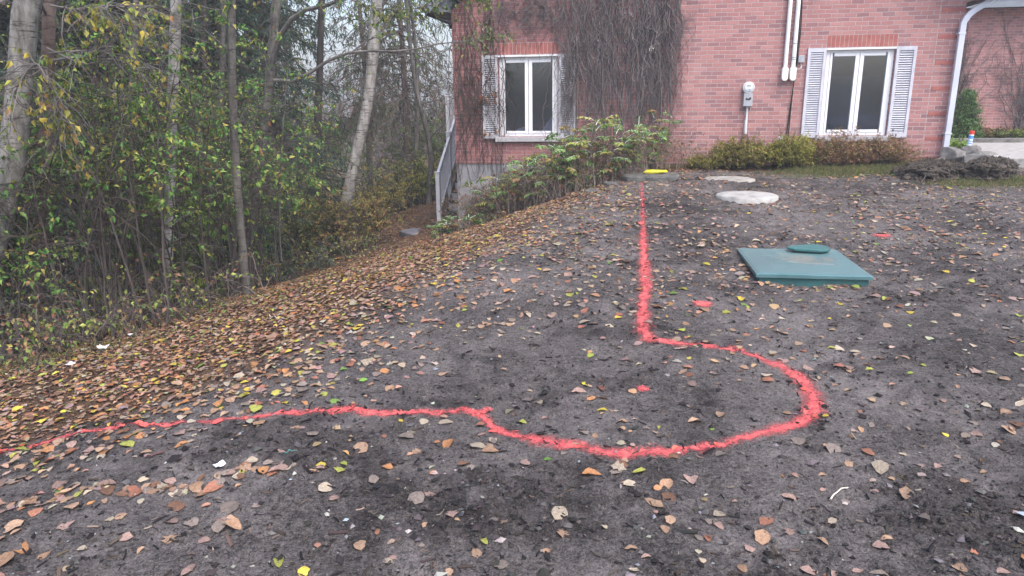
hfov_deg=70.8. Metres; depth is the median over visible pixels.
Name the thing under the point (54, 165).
woodland bush
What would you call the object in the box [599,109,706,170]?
leafy shrub
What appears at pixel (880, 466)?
fallen leaf
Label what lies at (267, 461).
fallen leaf
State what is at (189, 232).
woodland bush
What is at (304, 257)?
bramble
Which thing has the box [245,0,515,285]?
grey tree
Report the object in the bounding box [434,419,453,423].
fallen leaf
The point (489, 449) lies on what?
fallen leaf
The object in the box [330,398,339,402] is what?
fallen leaf
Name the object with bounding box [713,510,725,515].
fallen leaf
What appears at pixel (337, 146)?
woodland bush
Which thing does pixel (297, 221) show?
woodland bush
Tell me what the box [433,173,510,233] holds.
leafy shrub
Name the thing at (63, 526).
fallen leaf
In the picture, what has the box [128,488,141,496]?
fallen leaf
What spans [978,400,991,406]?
fallen leaf
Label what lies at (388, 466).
fallen leaf
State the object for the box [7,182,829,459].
paint line
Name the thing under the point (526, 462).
fallen leaf
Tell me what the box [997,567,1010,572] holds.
fallen leaf
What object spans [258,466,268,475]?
fallen leaf
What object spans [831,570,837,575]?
fallen leaf
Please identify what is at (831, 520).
fallen leaf
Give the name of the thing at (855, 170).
grass
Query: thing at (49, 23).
birch tree
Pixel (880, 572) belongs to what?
fallen leaf
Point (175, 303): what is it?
bramble
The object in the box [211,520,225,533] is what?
fallen leaf
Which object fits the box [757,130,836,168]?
shrub
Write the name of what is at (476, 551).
fallen leaf
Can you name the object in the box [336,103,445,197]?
woodland bush
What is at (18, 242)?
woodland bush
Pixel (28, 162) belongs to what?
conifer tree
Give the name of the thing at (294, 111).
conifer tree
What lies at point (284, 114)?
slender sapling
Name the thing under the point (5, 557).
fallen leaf
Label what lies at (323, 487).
fallen leaf
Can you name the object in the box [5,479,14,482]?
fallen leaf
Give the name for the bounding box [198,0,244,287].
slender sapling
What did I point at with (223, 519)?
fallen leaf
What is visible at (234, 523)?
fallen leaf
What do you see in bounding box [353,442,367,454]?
fallen leaf
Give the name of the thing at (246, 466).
fallen leaf
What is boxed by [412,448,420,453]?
fallen leaf
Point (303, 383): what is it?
fallen leaf
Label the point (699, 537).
fallen leaf
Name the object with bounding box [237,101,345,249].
woodland bush
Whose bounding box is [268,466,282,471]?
fallen leaf
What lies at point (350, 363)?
fallen leaf
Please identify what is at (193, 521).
fallen leaf
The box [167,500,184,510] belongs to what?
fallen leaf
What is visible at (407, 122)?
feathery tree
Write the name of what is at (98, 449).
fallen leaf
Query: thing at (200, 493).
fallen leaf
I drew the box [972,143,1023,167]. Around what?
patio
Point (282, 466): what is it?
fallen leaf
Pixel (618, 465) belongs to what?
fallen leaf
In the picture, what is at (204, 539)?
fallen leaf
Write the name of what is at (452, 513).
fallen leaf
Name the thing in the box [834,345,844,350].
fallen leaf
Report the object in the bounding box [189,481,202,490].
fallen leaf
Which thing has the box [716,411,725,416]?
fallen leaf
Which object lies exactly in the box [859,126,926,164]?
shrub
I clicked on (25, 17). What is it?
birch tree
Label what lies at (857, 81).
window
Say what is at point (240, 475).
fallen leaf
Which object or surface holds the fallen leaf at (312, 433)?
on the ground at (574, 555)
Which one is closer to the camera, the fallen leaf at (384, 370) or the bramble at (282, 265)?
the fallen leaf at (384, 370)
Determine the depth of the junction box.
11.29 m
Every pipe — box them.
[781,0,792,80]
[789,0,800,80]
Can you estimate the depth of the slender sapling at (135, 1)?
9.92 m
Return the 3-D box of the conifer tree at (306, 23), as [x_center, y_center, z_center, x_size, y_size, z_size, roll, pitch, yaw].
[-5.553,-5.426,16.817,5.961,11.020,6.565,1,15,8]
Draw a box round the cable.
[786,0,802,135]
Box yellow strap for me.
[643,170,666,173]
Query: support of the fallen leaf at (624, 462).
on the ground at (574, 555)
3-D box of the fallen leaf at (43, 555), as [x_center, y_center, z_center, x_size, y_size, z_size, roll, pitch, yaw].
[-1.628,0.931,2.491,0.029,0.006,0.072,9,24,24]
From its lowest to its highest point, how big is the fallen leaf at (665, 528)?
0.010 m
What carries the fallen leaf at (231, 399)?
on the ground at (574, 555)
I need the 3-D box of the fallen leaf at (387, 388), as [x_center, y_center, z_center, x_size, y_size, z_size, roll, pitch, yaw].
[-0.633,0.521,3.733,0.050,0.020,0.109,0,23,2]
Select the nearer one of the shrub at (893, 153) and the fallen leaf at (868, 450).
the fallen leaf at (868, 450)
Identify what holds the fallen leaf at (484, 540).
on the ground at (574, 555)
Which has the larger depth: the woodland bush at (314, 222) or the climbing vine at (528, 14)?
the woodland bush at (314, 222)
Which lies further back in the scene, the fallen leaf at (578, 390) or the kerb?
the kerb
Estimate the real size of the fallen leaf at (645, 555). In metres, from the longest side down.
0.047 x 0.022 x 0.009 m
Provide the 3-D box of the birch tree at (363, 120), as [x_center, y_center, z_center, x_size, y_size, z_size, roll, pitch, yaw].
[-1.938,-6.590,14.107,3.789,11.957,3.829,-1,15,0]
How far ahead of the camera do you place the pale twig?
2.81 m
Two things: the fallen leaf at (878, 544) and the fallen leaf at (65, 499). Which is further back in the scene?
the fallen leaf at (65, 499)
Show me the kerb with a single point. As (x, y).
(998, 140)
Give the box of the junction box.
[796,55,804,68]
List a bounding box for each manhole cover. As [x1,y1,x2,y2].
[704,176,755,182]
[716,191,778,203]
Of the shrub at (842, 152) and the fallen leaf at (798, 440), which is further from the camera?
the shrub at (842, 152)
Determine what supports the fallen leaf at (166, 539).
on the ground at (574, 555)
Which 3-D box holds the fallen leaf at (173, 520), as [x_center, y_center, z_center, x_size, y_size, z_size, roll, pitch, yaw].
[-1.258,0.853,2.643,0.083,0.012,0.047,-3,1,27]
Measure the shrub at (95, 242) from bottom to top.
1.433 m
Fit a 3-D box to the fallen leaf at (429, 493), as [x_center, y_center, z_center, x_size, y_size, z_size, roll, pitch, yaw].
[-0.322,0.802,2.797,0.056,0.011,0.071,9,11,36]
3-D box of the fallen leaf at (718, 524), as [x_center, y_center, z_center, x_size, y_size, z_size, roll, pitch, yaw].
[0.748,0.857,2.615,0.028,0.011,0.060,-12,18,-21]
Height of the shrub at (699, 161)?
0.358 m
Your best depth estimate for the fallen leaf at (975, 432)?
3.22 m
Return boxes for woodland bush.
[0,0,315,323]
[0,0,340,317]
[0,13,244,352]
[0,78,135,360]
[56,22,355,300]
[96,173,254,316]
[108,34,347,297]
[193,230,271,288]
[225,170,335,267]
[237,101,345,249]
[267,189,378,260]
[285,111,365,201]
[304,175,407,255]
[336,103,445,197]
[353,165,422,233]
[365,148,427,211]
[388,106,456,189]
[405,149,456,202]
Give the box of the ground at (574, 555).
[0,113,1023,575]
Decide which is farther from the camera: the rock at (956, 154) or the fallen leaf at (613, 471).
the rock at (956, 154)
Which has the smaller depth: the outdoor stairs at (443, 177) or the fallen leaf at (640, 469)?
the fallen leaf at (640, 469)
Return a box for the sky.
[8,0,453,113]
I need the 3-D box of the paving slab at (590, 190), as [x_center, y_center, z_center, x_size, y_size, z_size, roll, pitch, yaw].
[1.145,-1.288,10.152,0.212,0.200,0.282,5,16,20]
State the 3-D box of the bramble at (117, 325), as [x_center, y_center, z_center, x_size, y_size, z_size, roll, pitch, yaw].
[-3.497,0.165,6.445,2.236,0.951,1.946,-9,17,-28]
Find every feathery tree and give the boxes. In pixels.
[301,0,434,198]
[325,0,453,198]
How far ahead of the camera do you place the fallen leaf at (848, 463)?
3.00 m
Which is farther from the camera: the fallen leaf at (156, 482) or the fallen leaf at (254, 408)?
the fallen leaf at (254, 408)
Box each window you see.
[495,54,561,141]
[814,47,896,140]
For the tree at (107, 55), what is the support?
on the ground at (574, 555)
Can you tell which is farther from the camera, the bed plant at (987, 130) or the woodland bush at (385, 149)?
the woodland bush at (385, 149)
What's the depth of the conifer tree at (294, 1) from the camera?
21.14 m
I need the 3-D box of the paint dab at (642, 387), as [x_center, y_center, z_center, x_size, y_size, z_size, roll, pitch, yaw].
[0.672,0.518,3.699,0.110,0.028,0.110,-1,15,0]
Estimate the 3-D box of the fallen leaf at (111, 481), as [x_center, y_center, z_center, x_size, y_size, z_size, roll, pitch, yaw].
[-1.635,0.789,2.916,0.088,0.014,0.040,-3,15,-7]
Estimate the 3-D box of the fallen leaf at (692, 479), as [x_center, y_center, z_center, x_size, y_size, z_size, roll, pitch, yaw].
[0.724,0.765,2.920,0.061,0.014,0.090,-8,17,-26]
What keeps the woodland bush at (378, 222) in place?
on the ground at (574, 555)
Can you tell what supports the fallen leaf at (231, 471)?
on the fallen leaf
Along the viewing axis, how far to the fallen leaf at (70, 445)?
3.38 m
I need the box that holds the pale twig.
[829,487,848,499]
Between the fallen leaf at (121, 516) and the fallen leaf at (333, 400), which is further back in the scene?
the fallen leaf at (333, 400)
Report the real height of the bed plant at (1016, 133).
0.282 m
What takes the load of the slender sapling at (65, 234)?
on the ground at (574, 555)
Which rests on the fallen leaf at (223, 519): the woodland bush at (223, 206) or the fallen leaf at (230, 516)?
the fallen leaf at (230, 516)
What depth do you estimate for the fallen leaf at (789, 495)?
2.79 m
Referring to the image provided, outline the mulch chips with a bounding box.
[0,175,1023,575]
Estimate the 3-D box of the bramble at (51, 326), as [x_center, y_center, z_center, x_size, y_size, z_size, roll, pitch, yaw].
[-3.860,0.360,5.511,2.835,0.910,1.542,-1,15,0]
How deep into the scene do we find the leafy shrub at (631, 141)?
10.77 m
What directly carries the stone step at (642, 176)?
on the ground at (574, 555)
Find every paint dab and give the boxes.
[637,385,648,390]
[693,301,712,306]
[871,234,889,237]
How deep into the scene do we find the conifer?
14.11 m
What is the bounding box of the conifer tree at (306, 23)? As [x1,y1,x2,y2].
[193,0,390,244]
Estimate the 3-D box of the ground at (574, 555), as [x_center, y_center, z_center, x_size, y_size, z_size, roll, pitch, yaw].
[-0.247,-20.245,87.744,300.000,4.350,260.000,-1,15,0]
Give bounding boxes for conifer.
[951,87,987,137]
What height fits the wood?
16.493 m
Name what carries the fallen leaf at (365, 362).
on the ground at (574, 555)
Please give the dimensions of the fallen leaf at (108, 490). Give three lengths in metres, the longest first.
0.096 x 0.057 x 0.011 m
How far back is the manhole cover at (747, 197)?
8.76 m
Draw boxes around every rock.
[939,147,965,161]
[960,145,981,154]
[961,153,990,163]
[981,151,997,154]
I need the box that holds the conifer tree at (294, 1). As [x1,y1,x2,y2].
[187,0,368,211]
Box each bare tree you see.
[273,1,365,171]
[310,0,451,204]
[347,0,445,204]
[409,0,455,178]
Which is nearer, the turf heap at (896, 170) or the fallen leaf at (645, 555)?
the fallen leaf at (645, 555)
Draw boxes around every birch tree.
[0,0,180,362]
[0,0,267,353]
[58,0,214,316]
[335,0,420,249]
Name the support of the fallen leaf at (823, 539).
on the ground at (574, 555)
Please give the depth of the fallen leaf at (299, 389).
3.79 m
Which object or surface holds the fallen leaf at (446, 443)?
on the ground at (574, 555)
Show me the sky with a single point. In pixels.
(440, 47)
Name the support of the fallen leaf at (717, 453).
on the ground at (574, 555)
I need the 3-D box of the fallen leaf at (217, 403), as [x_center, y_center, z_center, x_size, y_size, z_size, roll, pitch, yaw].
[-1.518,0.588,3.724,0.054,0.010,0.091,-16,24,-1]
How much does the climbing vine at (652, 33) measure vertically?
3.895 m
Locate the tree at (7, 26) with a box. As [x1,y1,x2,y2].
[0,0,206,345]
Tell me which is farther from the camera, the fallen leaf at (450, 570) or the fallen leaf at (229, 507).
the fallen leaf at (229, 507)
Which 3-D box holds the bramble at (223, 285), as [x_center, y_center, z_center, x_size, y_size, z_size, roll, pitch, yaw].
[-4.556,-0.192,8.849,3.249,1.444,1.952,-1,15,0]
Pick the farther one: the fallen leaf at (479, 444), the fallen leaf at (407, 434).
the fallen leaf at (407, 434)
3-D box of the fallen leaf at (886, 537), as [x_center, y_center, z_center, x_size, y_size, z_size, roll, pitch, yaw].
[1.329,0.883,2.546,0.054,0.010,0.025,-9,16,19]
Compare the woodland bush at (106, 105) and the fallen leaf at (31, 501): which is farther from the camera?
the woodland bush at (106, 105)
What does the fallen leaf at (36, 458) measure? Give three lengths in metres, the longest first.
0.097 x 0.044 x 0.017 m
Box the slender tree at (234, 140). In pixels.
[102,0,327,295]
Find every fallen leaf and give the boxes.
[0,551,13,565]
[2,519,23,533]
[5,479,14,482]
[8,456,20,462]
[13,464,24,469]
[14,541,28,553]
[18,434,29,439]
[21,497,37,503]
[28,506,42,516]
[31,456,45,461]
[37,550,50,559]
[40,445,54,452]
[48,449,62,457]
[52,436,62,445]
[52,480,66,488]
[57,496,74,503]
[57,522,69,529]
[59,488,70,494]
[63,502,78,508]
[66,440,76,447]
[76,545,86,549]
[81,446,93,452]
[95,446,104,451]
[96,431,106,437]
[100,479,118,485]
[100,485,115,495]
[102,429,112,435]
[113,490,127,495]
[115,513,126,519]
[119,532,132,540]
[120,440,134,446]
[126,485,136,490]
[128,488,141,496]
[135,432,144,438]
[139,422,148,426]
[142,486,153,492]
[149,480,162,486]
[156,482,166,488]
[161,532,177,543]
[164,477,175,483]
[165,518,177,522]
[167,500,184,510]
[171,380,181,384]
[171,487,182,495]
[174,429,184,434]
[174,441,187,447]
[181,568,192,575]
[183,517,198,525]
[186,564,195,568]
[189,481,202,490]
[195,489,208,496]
[198,536,209,542]
[203,481,223,492]
[210,408,219,412]
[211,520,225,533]
[213,398,222,406]
[213,472,220,478]
[213,517,230,521]
[216,477,224,485]
[220,499,240,515]
[220,518,240,529]
[222,469,238,475]
[224,396,234,401]
[224,514,238,521]
[233,372,243,377]
[234,473,244,479]
[240,463,250,471]
[246,456,257,462]
[249,404,262,412]
[251,420,264,424]
[251,463,260,472]
[255,387,266,392]
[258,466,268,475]
[263,459,273,464]
[267,470,277,475]
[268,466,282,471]
[273,555,283,566]
[274,464,289,469]
[292,358,302,361]
[296,381,306,385]
[296,387,307,391]
[298,566,309,575]
[305,431,318,434]
[314,482,331,491]
[329,495,339,499]
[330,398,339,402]
[334,466,346,472]
[346,360,353,365]
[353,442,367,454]
[353,540,365,551]
[361,340,369,347]
[361,357,371,365]
[369,474,378,482]
[377,368,388,372]
[382,463,392,468]
[384,557,394,562]
[385,385,394,390]
[399,431,416,437]
[407,491,425,503]
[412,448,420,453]
[419,418,427,423]
[424,491,435,495]
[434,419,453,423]
[442,439,453,447]
[445,568,452,575]
[446,510,457,516]
[469,442,484,447]
[471,546,481,556]
[481,538,487,543]
[482,446,497,451]
[493,560,507,568]
[520,459,532,464]
[552,506,567,520]
[557,529,568,537]
[568,387,586,392]
[582,467,601,474]
[607,460,626,470]
[609,469,621,473]
[615,460,627,466]
[623,479,635,485]
[625,544,637,548]
[633,467,645,472]
[641,553,650,557]
[645,498,665,507]
[659,479,672,488]
[660,523,669,533]
[662,492,675,501]
[665,515,675,523]
[667,453,678,457]
[683,474,697,483]
[688,417,700,421]
[694,534,703,539]
[705,517,714,523]
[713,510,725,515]
[714,521,722,528]
[715,450,726,455]
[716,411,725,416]
[737,564,747,572]
[744,545,754,551]
[754,529,770,547]
[757,376,773,380]
[759,516,773,524]
[781,493,797,500]
[784,526,794,534]
[791,437,804,444]
[800,565,815,574]
[803,365,814,369]
[814,535,828,544]
[825,442,840,453]
[826,517,836,523]
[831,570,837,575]
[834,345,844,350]
[844,460,852,466]
[852,568,863,571]
[861,448,874,454]
[869,569,888,575]
[871,456,888,474]
[872,540,889,547]
[880,534,894,539]
[899,486,911,499]
[951,563,967,571]
[970,367,983,372]
[970,430,982,435]
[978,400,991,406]
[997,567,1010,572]
[1000,408,1012,413]
[1001,425,1015,434]
[1008,420,1023,426]
[1015,400,1023,405]
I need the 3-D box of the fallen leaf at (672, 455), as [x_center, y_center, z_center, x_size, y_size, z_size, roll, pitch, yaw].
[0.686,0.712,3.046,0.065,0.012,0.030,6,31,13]
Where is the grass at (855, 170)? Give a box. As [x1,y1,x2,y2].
[0,160,1023,376]
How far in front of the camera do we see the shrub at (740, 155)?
11.34 m
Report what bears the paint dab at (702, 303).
on the ground at (574, 555)
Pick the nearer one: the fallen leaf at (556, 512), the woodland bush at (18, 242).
the fallen leaf at (556, 512)
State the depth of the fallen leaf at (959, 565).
2.38 m
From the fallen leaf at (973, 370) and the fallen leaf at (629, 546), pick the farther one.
the fallen leaf at (973, 370)
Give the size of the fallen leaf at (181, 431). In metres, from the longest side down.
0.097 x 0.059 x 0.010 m
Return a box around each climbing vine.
[436,0,517,195]
[480,0,582,67]
[536,1,605,145]
[546,0,705,163]
[954,9,1021,110]
[977,8,1023,128]
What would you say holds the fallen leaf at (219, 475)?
on the ground at (574, 555)
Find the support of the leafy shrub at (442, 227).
on the ground at (574, 555)
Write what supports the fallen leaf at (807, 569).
on the ground at (574, 555)
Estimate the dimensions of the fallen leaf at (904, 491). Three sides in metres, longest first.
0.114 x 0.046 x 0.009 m
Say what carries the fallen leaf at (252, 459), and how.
on the ground at (574, 555)
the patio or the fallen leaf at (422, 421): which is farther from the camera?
the patio
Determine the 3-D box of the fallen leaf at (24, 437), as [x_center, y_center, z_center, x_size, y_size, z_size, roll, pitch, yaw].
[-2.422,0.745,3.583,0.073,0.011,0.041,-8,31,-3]
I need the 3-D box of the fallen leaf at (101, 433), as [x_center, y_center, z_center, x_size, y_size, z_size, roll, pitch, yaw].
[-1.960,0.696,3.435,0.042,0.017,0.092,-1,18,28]
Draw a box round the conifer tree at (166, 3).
[14,0,316,296]
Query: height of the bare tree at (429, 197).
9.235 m
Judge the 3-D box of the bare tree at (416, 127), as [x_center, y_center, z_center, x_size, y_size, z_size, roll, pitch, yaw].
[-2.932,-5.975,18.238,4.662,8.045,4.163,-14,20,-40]
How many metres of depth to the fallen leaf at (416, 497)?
2.77 m
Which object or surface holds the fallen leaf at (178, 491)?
on the fallen leaf
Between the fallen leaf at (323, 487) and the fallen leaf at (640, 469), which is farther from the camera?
the fallen leaf at (640, 469)
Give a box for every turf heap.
[889,164,905,175]
[896,154,963,182]
[961,154,1020,181]
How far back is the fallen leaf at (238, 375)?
4.08 m
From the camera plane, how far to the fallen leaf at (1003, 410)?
3.43 m
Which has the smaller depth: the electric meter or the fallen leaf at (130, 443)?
the fallen leaf at (130, 443)
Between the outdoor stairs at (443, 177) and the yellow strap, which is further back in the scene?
the outdoor stairs at (443, 177)
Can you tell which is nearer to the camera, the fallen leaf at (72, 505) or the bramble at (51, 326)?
the fallen leaf at (72, 505)
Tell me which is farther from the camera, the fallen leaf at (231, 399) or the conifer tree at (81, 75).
the conifer tree at (81, 75)
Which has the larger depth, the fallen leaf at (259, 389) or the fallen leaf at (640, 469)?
the fallen leaf at (259, 389)
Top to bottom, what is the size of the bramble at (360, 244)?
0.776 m
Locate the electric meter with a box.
[742,82,754,133]
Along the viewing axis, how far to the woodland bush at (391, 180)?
18.80 m
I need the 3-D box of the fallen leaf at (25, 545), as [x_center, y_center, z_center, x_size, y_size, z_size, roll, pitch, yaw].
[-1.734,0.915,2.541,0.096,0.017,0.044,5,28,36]
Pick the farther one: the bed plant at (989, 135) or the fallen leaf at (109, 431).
the bed plant at (989, 135)
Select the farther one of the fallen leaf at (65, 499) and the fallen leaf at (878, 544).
the fallen leaf at (65, 499)
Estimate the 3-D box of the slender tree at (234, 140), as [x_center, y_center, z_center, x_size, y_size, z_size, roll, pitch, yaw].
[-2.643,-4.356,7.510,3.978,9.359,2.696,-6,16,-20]
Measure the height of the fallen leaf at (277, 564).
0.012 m
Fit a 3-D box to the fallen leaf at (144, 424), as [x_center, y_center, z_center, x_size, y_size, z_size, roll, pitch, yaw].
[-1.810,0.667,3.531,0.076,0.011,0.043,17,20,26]
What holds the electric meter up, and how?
attached to the brick house
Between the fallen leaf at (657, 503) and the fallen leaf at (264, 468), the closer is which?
the fallen leaf at (657, 503)
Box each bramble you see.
[0,250,256,355]
[0,263,188,376]
[4,215,226,325]
[17,249,279,334]
[72,252,286,317]
[113,234,286,300]
[253,248,324,281]
[266,241,369,275]
[309,224,393,259]
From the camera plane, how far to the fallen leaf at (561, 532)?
2.57 m
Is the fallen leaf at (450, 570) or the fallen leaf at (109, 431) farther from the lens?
the fallen leaf at (109, 431)
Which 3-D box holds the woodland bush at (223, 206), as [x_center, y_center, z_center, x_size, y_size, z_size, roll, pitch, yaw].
[-3.772,-1.549,9.791,2.971,3.629,2.689,-12,19,-36]
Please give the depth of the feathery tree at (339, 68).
22.90 m
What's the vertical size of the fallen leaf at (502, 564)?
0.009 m
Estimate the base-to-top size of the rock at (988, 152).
0.200 m
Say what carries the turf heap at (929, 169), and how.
on the ground at (574, 555)
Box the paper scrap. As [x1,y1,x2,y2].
[213,460,225,466]
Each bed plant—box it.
[980,126,1010,137]
[983,131,1020,137]
[992,126,1023,137]
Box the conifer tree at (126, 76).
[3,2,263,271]
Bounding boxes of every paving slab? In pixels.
[399,228,419,236]
[585,188,599,192]
[604,181,621,185]
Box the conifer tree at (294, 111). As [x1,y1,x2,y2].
[99,0,309,245]
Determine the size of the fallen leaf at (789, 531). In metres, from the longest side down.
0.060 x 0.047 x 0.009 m
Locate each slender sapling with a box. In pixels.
[11,19,185,322]
[96,0,145,315]
[139,0,221,298]
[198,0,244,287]
[238,54,331,261]
[289,0,344,244]
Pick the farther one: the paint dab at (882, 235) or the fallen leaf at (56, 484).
the paint dab at (882, 235)
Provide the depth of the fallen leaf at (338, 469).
2.98 m
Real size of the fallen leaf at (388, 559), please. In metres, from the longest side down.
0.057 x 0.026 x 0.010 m
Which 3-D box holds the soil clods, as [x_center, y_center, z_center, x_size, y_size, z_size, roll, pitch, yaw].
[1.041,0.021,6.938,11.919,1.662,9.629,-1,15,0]
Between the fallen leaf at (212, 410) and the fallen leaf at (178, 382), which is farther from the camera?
the fallen leaf at (178, 382)
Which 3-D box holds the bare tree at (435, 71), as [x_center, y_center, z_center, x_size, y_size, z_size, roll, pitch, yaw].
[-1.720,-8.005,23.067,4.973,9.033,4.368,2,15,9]
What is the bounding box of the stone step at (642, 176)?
[622,172,679,181]
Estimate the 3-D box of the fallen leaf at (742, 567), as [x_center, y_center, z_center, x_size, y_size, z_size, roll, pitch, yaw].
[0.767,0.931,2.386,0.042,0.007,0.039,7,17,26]
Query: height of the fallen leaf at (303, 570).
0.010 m
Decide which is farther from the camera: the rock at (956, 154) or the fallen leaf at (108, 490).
the rock at (956, 154)
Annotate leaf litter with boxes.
[0,158,1023,575]
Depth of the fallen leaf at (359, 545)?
2.52 m
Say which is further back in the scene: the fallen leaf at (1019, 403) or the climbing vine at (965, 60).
the climbing vine at (965, 60)
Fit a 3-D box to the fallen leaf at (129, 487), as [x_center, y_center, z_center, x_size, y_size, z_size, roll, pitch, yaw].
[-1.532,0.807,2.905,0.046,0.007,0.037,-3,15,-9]
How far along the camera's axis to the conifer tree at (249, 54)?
13.82 m
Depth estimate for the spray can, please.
10.87 m
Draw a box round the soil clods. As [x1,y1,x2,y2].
[0,160,1023,575]
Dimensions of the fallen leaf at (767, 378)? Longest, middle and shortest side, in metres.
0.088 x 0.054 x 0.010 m
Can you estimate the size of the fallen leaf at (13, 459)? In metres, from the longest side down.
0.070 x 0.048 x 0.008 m
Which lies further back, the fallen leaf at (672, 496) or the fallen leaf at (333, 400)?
the fallen leaf at (333, 400)
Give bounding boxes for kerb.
[950,138,1023,142]
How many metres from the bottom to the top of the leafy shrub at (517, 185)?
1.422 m
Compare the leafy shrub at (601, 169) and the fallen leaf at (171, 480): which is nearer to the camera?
the fallen leaf at (171, 480)
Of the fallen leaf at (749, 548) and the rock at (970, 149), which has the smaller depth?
the fallen leaf at (749, 548)
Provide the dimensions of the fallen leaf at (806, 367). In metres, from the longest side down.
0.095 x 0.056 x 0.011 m
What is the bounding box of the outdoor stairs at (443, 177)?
[433,95,457,223]
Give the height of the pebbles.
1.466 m
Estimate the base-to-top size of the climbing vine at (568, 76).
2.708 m
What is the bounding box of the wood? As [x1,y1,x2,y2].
[4,36,453,182]
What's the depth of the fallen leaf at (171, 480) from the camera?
2.93 m
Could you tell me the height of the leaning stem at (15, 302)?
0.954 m
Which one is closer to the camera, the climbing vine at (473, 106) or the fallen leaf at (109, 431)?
the fallen leaf at (109, 431)
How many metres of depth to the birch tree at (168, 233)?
7.19 m
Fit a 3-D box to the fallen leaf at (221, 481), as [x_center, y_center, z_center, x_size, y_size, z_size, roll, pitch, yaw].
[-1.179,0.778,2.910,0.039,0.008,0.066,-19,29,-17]
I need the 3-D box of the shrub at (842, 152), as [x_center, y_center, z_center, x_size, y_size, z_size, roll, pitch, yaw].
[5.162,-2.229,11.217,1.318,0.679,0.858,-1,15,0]
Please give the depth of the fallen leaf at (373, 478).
2.92 m
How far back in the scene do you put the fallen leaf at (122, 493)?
2.86 m
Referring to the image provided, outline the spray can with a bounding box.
[967,131,974,145]
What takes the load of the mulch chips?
on the ground at (574, 555)
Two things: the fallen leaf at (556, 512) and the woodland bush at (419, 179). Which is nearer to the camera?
the fallen leaf at (556, 512)
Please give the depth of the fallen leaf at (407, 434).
3.27 m
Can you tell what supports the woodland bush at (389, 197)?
on the ground at (574, 555)
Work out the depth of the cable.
11.31 m
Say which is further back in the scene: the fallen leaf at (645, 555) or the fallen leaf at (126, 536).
the fallen leaf at (126, 536)
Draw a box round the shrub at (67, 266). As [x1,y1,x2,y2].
[7,220,149,343]
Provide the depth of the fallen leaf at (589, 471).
2.92 m
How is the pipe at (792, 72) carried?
attached to the brick house
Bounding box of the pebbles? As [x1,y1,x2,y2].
[1,180,1023,575]
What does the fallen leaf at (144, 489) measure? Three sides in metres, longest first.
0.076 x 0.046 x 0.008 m
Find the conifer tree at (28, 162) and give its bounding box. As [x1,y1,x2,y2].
[0,11,103,337]
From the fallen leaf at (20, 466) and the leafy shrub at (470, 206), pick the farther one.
the leafy shrub at (470, 206)
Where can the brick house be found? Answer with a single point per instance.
(871, 67)
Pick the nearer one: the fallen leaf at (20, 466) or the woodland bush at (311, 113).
the fallen leaf at (20, 466)
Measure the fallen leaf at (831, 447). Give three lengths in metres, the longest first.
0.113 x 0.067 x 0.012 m
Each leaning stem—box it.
[0,261,79,355]
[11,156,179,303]
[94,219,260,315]
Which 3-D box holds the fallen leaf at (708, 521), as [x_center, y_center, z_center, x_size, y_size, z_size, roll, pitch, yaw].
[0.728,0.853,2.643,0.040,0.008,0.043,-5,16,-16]
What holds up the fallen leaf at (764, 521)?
on the ground at (574, 555)
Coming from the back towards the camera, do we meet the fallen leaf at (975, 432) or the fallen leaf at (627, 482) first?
the fallen leaf at (975, 432)
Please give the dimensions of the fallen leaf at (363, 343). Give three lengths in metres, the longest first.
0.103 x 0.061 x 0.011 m
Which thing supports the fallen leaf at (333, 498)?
on the ground at (574, 555)
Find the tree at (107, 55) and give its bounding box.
[0,0,287,343]
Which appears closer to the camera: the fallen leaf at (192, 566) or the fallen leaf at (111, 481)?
the fallen leaf at (192, 566)
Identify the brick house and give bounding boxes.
[420,0,1023,225]
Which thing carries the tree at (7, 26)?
on the ground at (574, 555)
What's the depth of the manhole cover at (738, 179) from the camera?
10.28 m
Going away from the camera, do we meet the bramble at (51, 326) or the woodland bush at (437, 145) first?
the bramble at (51, 326)
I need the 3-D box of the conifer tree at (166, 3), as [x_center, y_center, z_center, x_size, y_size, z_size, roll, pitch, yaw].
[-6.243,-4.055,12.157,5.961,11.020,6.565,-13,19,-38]
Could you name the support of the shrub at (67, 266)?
on the ground at (574, 555)
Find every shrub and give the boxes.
[7,220,149,343]
[424,211,506,239]
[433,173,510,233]
[450,156,536,224]
[479,132,567,216]
[502,123,641,209]
[545,114,638,198]
[570,115,666,183]
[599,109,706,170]
[680,151,722,169]
[705,133,776,168]
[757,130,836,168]
[806,124,882,166]
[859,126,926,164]
[949,134,966,148]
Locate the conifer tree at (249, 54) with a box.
[103,0,367,288]
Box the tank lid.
[736,244,873,286]
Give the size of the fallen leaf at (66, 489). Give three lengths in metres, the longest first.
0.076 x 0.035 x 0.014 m
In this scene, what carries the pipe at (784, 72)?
attached to the brick house
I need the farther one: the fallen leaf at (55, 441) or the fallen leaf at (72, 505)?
the fallen leaf at (55, 441)
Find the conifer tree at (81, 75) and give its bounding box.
[0,9,162,274]
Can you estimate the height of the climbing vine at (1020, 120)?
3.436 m
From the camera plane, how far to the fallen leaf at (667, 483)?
2.87 m
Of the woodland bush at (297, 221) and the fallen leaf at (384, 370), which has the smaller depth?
the fallen leaf at (384, 370)
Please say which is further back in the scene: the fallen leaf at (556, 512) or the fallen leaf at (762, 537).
the fallen leaf at (556, 512)
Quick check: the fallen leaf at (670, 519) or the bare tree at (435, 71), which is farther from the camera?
the bare tree at (435, 71)
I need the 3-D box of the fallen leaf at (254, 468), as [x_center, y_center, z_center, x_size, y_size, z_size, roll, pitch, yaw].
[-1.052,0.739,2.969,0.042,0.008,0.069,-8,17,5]
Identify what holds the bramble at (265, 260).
on the ground at (574, 555)

